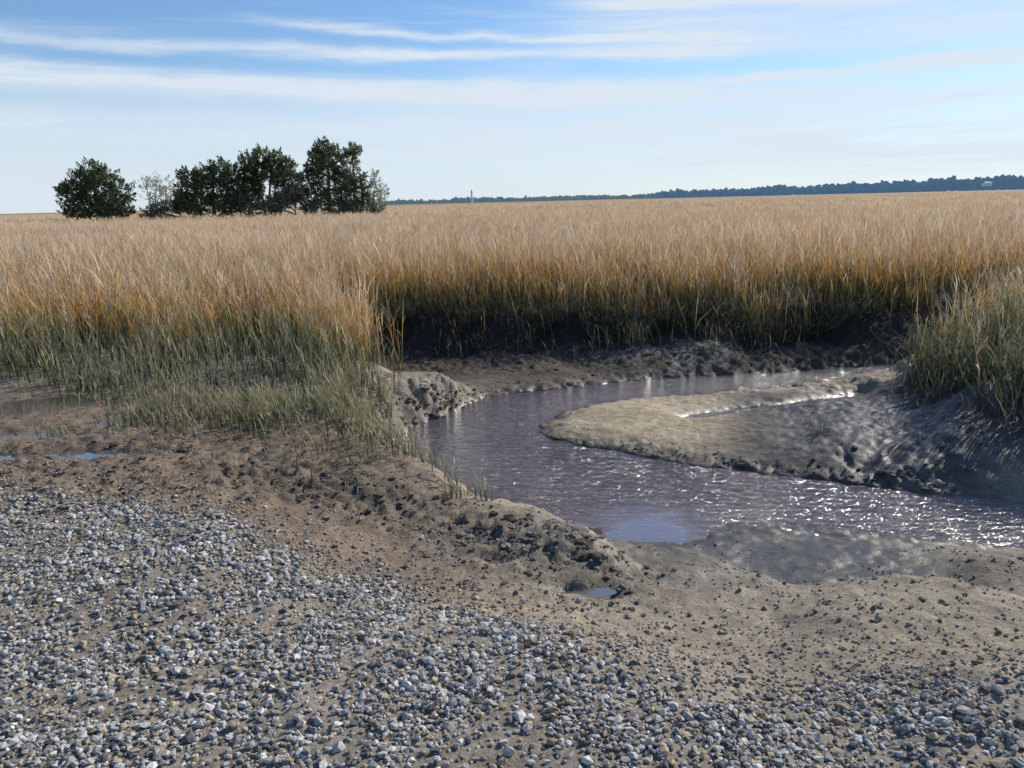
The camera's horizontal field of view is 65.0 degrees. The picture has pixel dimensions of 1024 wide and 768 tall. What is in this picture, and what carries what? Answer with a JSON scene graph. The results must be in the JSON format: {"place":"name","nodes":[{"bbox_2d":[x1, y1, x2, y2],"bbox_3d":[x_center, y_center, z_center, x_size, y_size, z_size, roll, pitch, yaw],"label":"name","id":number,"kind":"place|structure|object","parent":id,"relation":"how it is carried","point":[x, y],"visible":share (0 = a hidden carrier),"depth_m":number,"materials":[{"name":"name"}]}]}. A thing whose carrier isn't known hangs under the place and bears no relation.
{"place":"outdoors","nodes":[
{"label":"outdoors","id":0,"kind":"place"},
{"bbox_2d":[0,189,1023,767],"bbox_3d":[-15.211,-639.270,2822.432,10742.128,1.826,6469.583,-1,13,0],"label":"muddy ground","id":1,"kind":"structure","parent":0,"point":[780,435],"depth_m":5.12,"materials":[{"name":"brown soil"}]},
{"bbox_2d":[0,429,80,440],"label":"puddle","id":2,"kind":"object","parent":1,"relation":"on","point":[31,434],"visible":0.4,"depth_m":6.62,"materials":[{"name":"grey liquid"}]},
{"bbox_2d":[0,395,92,419],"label":"puddle","id":3,"kind":"object","parent":1,"relation":"on","point":[43,406],"visible":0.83,"depth_m":7.59,"materials":[{"name":"grey liquid"}]},
{"bbox_2d":[0,451,138,460],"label":"puddle","id":4,"kind":"object","parent":1,"relation":"on","point":[81,454],"visible":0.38,"depth_m":6.01,"materials":[{"name":"blue liquid"}]},
{"bbox_2d":[52,157,137,220],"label":"cedar tree","id":5,"kind":"object","parent":1,"relation":"on","point":[84,198],"visible":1,"depth_m":77.06,"materials":[{"name":"green plant"}]},
{"bbox_2d":[88,417,144,427],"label":"puddle","id":6,"kind":"object","parent":1,"relation":"on","point":[104,423],"visible":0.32,"depth_m":6.98,"materials":[{"name":"grey liquid"}]},
{"bbox_2d":[138,170,176,218],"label":"bare tree","id":7,"kind":"object","parent":1,"relation":"on","point":[159,186],"visible":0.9,"depth_m":78.30,"materials":[{"name":"grey plant"}]},
{"bbox_2d":[137,197,205,218],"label":"salt bush","id":8,"kind":"object","parent":1,"relation":"on","point":[164,206],"visible":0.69,"depth_m":78.53,"materials":[{"name":"green plant"}]},
{"bbox_2d":[168,156,251,217],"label":"cedar tree","id":9,"kind":"object","parent":1,"relation":"on","point":[224,180],"visible":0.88,"depth_m":76.95,"materials":[{"name":"green plant"}]},
{"bbox_2d":[214,190,260,217],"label":"salt bush","id":10,"kind":"object","parent":1,"relation":"on","point":[239,199],"visible":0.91,"depth_m":76.67,"materials":[{"name":"green plant"}]},
{"bbox_2d":[235,143,298,215],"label":"cedar tree","id":11,"kind":"object","parent":1,"relation":"on","point":[255,177],"visible":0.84,"depth_m":77.39,"materials":[{"name":"green plant"}]},
{"bbox_2d":[256,169,331,216],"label":"salt bush","id":12,"kind":"object","parent":1,"relation":"on","point":[292,194],"visible":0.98,"depth_m":76.66,"materials":[{"name":"green plant"}]},
{"bbox_2d":[295,135,354,214],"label":"cedar tree","id":13,"kind":"object","parent":1,"relation":"on","point":[322,159],"visible":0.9,"depth_m":76.97,"materials":[{"name":"green plant"}]},
{"bbox_2d":[335,141,371,211],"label":"leaning cedar tree","id":14,"kind":"object","parent":1,"relation":"on","point":[353,185],"visible":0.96,"depth_m":76.59,"materials":[{"name":"green plant"}]},
{"bbox_2d":[328,194,386,215],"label":"salt bush","id":15,"kind":"object","parent":1,"relation":"on","point":[372,207],"visible":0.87,"depth_m":76.73,"materials":[{"name":"green plant"}]},
{"bbox_2d":[360,169,390,207],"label":"pale shrub","id":16,"kind":"object","parent":1,"relation":"on","point":[373,194],"visible":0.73,"depth_m":77.81,"materials":[{"name":"grey plant"}]},
{"bbox_2d":[0,312,839,574],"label":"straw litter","id":17,"kind":"object","parent":1,"relation":"on","point":[408,478],"visible":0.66,"depth_m":5.78,"materials":[{"name":"beige plant"}]},
{"bbox_2d":[331,192,656,205],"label":"distant trees","id":18,"kind":"object","parent":1,"relation":"on","point":[522,199],"visible":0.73,"depth_m":1452.64,"materials":[{"name":"plant"}]},
{"bbox_2d":[489,560,507,563],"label":"puddle","id":19,"kind":"object","parent":1,"relation":"on","point":[494,562],"visible":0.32,"depth_m":4.49,"materials":[{"name":"grey liquid"}]},
{"bbox_2d":[0,308,1015,646],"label":"mud clods","id":20,"kind":"object","parent":1,"relation":"on","point":[572,536],"visible":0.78,"depth_m":5.32,"materials":[{"name":"brown soil"}]},
{"bbox_2d":[0,209,1023,426],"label":"marsh grass","id":21,"kind":"structure","parent":1,"relation":"on","point":[36,294],"depth_m":12.19,"materials":[{"name":"beige plant"}]},
{"bbox_2d":[3,295,1023,504],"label":"grass tufts","id":22,"kind":"object","parent":1,"relation":"on","point":[229,414],"visible":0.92,"depth_m":6.81,"materials":[{"name":"green plant"}]},
{"bbox_2d":[564,587,616,597],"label":"puddle","id":23,"kind":"object","parent":1,"relation":"on","point":[596,592],"visible":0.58,"depth_m":4.19,"materials":[{"name":"blue liquid"}]},
{"bbox_2d":[329,278,891,360],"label":"hanging grass","id":24,"kind":"structure","parent":1,"relation":"on","point":[671,319],"depth_m":12.10,"materials":[{"name":"brown plant"}]},
{"bbox_2d":[652,174,1023,197],"bbox_3d":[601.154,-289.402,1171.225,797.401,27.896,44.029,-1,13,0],"label":"distant forest","id":25,"kind":"object","parent":1,"relation":"on","point":[1001,182],"visible":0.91,"depth_m":1160.03,"materials":[{"name":"plant"}]},
{"bbox_2d":[862,293,1023,409],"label":"hanging grass","id":26,"kind":"structure","parent":1,"relation":"on","point":[925,349],"depth_m":8.10,"materials":[{"name":"green plant"}]},
{"bbox_2d":[0,436,1023,767],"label":"gravel","id":27,"kind":"structure","parent":0,"point":[396,614],"depth_m":3.07,"materials":[{"name":"grey gravel"}]},
{"bbox_2d":[0,190,1023,288],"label":"cordgrass field","id":28,"kind":"structure","parent":0,"point":[892,209],"depth_m":29.75,"materials":[{"name":"beige plant"}]},
{"bbox_2d":[0,0,1023,213],"label":"sky","id":29,"kind":"structure","parent":0,"point":[445,99],"materials":[{"name":"blue"}]},
{"bbox_2d":[393,363,1023,566],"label":"creek water","id":30,"kind":"structure","parent":0,"point":[614,495],"depth_m":6.84,"materials":[{"name":"grey liquid"}]}
]}

